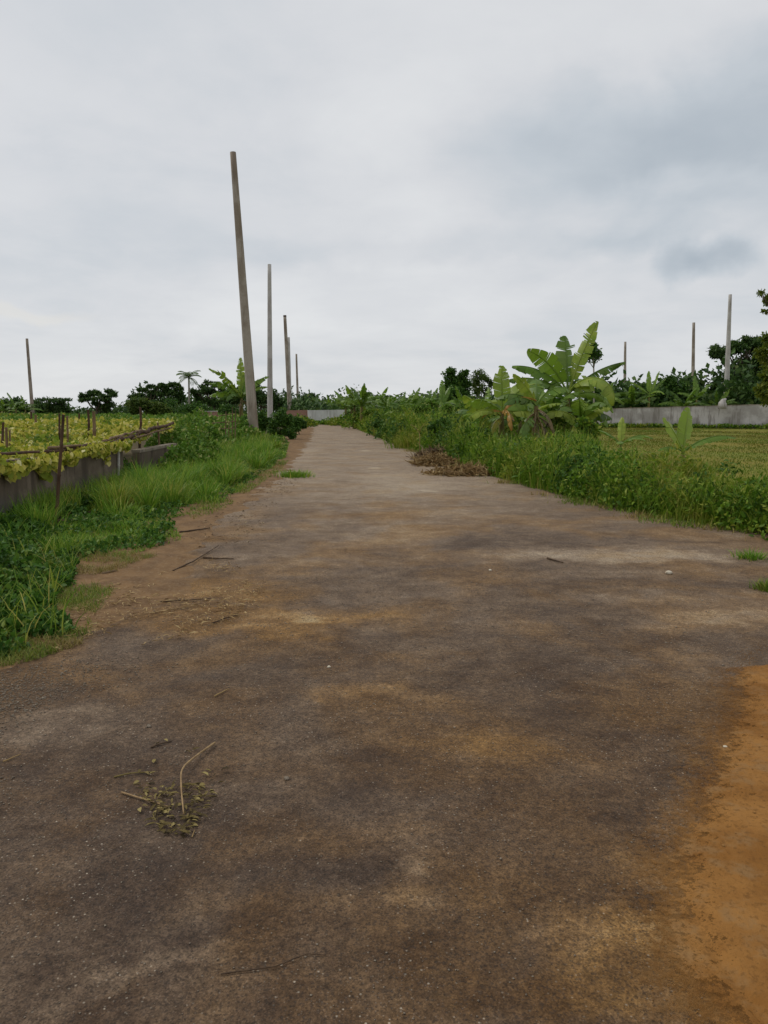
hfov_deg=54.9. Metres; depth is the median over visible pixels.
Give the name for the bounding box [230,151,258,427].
concrete pole
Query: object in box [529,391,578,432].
banana plant
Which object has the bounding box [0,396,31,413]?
shade tree
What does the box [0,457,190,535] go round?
wall weeds
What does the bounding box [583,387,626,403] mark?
shade tree
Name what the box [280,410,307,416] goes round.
brick wall
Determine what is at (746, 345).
dark tree
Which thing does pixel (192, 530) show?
twig
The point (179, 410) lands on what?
bushy tree
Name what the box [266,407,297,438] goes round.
roadside shrub
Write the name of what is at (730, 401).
banana plant
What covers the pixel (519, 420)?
banana plant
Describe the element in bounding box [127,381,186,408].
shade tree
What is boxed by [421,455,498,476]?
dry brush
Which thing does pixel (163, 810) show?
wilted branch
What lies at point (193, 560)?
twig
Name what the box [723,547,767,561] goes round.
grass tuft
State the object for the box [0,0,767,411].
sky
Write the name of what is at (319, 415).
end wall
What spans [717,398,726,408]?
concrete lump
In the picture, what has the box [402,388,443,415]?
banana plant
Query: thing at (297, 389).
concrete pole
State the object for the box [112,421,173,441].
bamboo rail
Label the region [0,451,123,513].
plot wall
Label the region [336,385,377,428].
banana plant
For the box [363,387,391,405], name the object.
banana plant
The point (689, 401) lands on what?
banana plant
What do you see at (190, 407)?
bushy tree
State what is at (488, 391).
banana plant
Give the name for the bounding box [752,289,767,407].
tree
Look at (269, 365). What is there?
concrete pole
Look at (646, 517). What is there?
roadside grass
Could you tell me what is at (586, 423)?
thicket bush
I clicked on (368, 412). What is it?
thicket bush
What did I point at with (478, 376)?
slender tree
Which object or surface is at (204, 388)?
shade tree
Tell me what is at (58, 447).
bamboo rail
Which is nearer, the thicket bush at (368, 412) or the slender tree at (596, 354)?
the slender tree at (596, 354)
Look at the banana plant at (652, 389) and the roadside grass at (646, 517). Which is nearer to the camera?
the roadside grass at (646, 517)
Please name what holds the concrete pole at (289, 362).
on the ground at (128, 456)
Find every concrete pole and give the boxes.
[26,338,33,413]
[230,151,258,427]
[267,264,272,417]
[283,315,290,409]
[288,337,291,399]
[295,354,298,399]
[623,342,625,382]
[691,322,694,379]
[724,294,731,396]
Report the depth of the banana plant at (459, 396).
43.25 m
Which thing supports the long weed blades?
on the dirt
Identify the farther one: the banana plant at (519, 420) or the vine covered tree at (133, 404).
the vine covered tree at (133, 404)
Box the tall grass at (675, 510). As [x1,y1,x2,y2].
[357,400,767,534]
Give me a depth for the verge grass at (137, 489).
11.82 m
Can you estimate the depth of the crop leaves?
53.49 m
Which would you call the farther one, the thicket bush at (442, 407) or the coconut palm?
the coconut palm
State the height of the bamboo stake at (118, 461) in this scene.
0.952 m
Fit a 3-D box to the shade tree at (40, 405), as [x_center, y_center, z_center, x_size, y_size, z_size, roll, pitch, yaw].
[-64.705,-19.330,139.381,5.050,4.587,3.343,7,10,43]
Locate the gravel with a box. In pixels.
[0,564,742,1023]
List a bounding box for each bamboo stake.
[1,422,4,442]
[5,427,8,447]
[54,414,64,525]
[58,413,60,438]
[66,416,68,442]
[87,410,89,435]
[92,411,95,438]
[117,451,119,475]
[138,407,142,448]
[157,422,159,444]
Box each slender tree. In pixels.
[469,368,492,399]
[585,341,603,402]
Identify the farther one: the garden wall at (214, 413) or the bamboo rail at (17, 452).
the garden wall at (214, 413)
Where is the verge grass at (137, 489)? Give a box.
[0,436,289,561]
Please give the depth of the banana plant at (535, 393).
21.75 m
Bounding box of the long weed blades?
[0,516,95,652]
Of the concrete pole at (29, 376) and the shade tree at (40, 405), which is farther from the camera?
the shade tree at (40, 405)
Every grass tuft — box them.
[272,469,314,478]
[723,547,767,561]
[745,575,767,591]
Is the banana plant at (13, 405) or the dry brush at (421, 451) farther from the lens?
the banana plant at (13, 405)
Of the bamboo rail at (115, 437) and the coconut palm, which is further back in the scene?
the coconut palm
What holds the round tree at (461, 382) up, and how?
on the ground at (128, 456)
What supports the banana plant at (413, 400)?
on the ground at (128, 456)
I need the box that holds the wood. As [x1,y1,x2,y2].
[8,348,766,423]
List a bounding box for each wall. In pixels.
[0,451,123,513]
[131,443,176,472]
[199,411,217,416]
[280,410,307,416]
[308,410,344,420]
[594,404,767,428]
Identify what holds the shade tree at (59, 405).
on the ground at (128, 456)
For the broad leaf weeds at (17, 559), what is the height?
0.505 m
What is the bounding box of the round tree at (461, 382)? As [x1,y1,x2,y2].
[440,366,472,401]
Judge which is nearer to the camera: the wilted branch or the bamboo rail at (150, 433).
the wilted branch
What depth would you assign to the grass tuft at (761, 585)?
6.10 m
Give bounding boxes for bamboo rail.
[0,450,39,455]
[44,440,115,453]
[47,444,80,448]
[101,430,139,441]
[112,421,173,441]
[131,427,171,439]
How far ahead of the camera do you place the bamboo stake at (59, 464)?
9.55 m
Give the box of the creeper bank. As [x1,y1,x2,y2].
[144,407,287,470]
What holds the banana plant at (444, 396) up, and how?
on the ground at (128, 456)
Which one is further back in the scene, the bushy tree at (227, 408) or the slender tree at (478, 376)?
the bushy tree at (227, 408)
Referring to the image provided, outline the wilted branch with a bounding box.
[114,739,228,837]
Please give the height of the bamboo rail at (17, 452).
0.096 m
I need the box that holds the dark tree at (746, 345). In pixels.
[706,335,767,396]
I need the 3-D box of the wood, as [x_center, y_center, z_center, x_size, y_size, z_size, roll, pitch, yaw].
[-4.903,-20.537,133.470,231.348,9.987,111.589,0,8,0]
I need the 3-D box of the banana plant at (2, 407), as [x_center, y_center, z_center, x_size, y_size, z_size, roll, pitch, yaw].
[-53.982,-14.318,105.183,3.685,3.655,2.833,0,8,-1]
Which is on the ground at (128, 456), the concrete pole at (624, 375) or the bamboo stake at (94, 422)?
the concrete pole at (624, 375)
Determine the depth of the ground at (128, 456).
30.35 m
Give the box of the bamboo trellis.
[212,407,235,440]
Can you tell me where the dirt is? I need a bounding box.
[0,427,313,669]
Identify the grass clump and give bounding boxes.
[0,496,75,525]
[32,531,86,557]
[105,518,142,532]
[381,429,417,448]
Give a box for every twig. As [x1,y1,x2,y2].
[151,604,205,613]
[160,598,210,601]
[172,545,218,570]
[179,528,208,532]
[203,556,233,558]
[221,953,325,974]
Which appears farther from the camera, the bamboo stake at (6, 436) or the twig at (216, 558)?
the bamboo stake at (6, 436)
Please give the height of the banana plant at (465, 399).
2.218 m
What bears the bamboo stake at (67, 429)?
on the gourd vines
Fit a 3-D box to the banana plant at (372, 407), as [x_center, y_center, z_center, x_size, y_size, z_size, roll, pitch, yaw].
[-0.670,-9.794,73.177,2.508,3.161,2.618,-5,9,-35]
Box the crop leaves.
[0,411,274,426]
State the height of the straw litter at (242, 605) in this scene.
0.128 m
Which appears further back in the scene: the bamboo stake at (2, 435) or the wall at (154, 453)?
the wall at (154, 453)
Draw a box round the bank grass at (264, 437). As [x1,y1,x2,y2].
[155,411,275,465]
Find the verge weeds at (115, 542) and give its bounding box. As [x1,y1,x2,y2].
[33,442,287,559]
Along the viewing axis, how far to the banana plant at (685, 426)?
15.77 m
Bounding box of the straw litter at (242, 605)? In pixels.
[21,555,270,655]
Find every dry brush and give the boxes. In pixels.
[405,449,460,466]
[406,442,451,458]
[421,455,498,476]
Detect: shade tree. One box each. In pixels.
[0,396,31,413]
[33,399,48,413]
[35,396,72,413]
[77,387,117,413]
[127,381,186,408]
[187,379,243,408]
[237,383,283,411]
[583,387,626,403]
[640,373,689,405]
[690,375,723,401]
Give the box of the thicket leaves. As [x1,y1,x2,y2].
[354,406,767,531]
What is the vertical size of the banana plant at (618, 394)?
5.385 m
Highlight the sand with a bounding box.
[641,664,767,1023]
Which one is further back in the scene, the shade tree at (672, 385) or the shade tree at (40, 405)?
the shade tree at (40, 405)
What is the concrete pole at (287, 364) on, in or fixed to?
on the ground at (128, 456)
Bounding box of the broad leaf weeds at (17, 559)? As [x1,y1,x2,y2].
[0,524,79,658]
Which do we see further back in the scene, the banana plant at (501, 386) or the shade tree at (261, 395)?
the shade tree at (261, 395)
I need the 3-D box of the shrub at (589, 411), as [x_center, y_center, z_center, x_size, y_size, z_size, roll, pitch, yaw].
[6.700,-2.862,25.309,2.708,2.146,2.166,0,8,0]
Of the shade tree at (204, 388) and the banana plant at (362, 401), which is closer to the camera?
the banana plant at (362, 401)
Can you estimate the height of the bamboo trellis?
1.773 m
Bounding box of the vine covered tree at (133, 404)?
[125,396,172,414]
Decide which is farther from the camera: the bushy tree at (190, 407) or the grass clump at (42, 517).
the bushy tree at (190, 407)
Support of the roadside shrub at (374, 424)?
on the ground at (128, 456)
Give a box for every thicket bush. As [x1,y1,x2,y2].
[361,408,379,419]
[407,399,439,415]
[426,416,454,439]
[437,401,466,414]
[459,424,491,440]
[573,414,602,444]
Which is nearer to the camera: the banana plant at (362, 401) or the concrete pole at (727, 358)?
the banana plant at (362, 401)
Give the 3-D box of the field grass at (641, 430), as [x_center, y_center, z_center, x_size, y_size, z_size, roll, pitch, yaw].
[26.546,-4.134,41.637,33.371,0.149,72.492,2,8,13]
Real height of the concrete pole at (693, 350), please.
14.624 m
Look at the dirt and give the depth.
6.86 m
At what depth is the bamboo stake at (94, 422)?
15.87 m
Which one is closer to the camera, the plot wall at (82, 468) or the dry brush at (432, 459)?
the plot wall at (82, 468)
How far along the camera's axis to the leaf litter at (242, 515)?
9.82 m
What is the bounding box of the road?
[0,425,767,1023]
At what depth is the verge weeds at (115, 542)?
9.06 m
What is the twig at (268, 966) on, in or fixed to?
on the road
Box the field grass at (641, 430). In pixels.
[572,427,767,477]
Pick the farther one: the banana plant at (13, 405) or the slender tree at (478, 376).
the banana plant at (13, 405)
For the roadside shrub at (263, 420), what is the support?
on the ground at (128, 456)
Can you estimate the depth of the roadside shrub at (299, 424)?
49.60 m
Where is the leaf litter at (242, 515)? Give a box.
[175,474,295,549]
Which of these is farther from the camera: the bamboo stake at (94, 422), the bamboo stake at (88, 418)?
the bamboo stake at (88, 418)
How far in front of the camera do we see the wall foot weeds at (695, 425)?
71.44 m
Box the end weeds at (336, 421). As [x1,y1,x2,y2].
[296,413,356,426]
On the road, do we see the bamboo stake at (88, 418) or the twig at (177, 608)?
the twig at (177, 608)
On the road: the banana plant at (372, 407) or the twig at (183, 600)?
the twig at (183, 600)
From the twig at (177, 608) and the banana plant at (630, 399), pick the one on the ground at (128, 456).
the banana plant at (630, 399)
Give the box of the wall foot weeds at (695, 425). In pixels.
[596,422,767,428]
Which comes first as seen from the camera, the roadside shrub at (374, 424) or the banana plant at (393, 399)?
the roadside shrub at (374, 424)
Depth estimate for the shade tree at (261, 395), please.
109.97 m
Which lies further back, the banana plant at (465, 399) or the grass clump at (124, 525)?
the banana plant at (465, 399)
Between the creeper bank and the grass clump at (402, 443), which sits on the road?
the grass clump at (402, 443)
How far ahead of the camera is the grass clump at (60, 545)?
7.42 m
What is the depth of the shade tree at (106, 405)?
116.36 m
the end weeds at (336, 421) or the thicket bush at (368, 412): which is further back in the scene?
the end weeds at (336, 421)
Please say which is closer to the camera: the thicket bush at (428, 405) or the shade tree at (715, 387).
the thicket bush at (428, 405)
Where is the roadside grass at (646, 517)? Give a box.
[402,447,756,540]
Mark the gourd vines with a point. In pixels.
(41, 435)
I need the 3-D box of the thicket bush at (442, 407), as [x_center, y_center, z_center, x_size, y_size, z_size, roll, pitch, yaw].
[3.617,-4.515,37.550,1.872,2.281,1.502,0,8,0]
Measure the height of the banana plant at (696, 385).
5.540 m
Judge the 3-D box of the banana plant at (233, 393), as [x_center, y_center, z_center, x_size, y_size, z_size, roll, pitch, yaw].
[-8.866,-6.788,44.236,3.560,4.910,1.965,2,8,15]
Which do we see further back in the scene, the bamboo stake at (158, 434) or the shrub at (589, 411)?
the shrub at (589, 411)
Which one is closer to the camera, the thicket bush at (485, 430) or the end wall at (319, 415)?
the thicket bush at (485, 430)
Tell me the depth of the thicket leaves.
13.03 m
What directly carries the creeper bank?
on the ground at (128, 456)
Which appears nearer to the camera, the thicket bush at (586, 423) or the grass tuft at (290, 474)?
the grass tuft at (290, 474)
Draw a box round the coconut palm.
[176,370,201,404]
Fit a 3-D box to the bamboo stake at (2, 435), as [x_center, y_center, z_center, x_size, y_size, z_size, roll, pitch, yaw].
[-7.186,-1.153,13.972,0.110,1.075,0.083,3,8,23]
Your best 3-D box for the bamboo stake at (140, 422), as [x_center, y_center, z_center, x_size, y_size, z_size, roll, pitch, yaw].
[-5.744,-1.773,17.426,0.137,1.387,0.088,0,8,0]
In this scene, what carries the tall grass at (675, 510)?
on the ground at (128, 456)
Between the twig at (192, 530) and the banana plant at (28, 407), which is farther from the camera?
the banana plant at (28, 407)
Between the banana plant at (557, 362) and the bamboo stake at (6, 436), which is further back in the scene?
the banana plant at (557, 362)
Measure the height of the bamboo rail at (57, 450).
0.121 m
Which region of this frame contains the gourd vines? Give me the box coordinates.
[0,416,178,482]
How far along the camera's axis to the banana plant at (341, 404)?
84.90 m
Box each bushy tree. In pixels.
[158,398,189,414]
[180,400,214,414]
[214,403,244,414]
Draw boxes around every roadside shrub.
[240,410,271,431]
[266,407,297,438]
[290,415,306,433]
[371,421,387,428]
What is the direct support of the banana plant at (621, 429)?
on the ground at (128, 456)
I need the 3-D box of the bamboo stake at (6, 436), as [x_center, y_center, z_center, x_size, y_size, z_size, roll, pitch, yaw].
[-6.870,-1.043,13.478,0.092,0.987,0.066,-3,8,-22]
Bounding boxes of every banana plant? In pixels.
[0,398,19,411]
[3,393,29,412]
[15,395,42,413]
[209,358,268,418]
[327,391,358,419]
[336,383,384,420]
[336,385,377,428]
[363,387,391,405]
[368,397,386,408]
[372,391,405,409]
[385,387,422,414]
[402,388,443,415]
[419,380,455,405]
[451,386,462,406]
[454,395,506,427]
[464,366,539,437]
[485,387,491,400]
[489,399,560,437]
[496,374,570,438]
[508,321,624,432]
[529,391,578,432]
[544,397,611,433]
[587,377,636,404]
[599,417,652,456]
[615,384,654,407]
[627,371,665,406]
[658,388,706,405]
[658,407,735,465]
[677,376,709,405]
[702,389,736,405]
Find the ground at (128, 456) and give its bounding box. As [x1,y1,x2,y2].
[13,424,767,535]
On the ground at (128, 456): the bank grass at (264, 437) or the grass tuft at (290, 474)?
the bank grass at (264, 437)
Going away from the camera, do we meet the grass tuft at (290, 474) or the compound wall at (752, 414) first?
the grass tuft at (290, 474)
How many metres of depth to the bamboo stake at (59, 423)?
15.88 m
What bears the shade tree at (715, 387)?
on the ground at (128, 456)
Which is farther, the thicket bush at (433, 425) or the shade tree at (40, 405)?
the shade tree at (40, 405)
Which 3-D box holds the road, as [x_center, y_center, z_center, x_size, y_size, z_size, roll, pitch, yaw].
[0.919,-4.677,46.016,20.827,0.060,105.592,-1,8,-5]

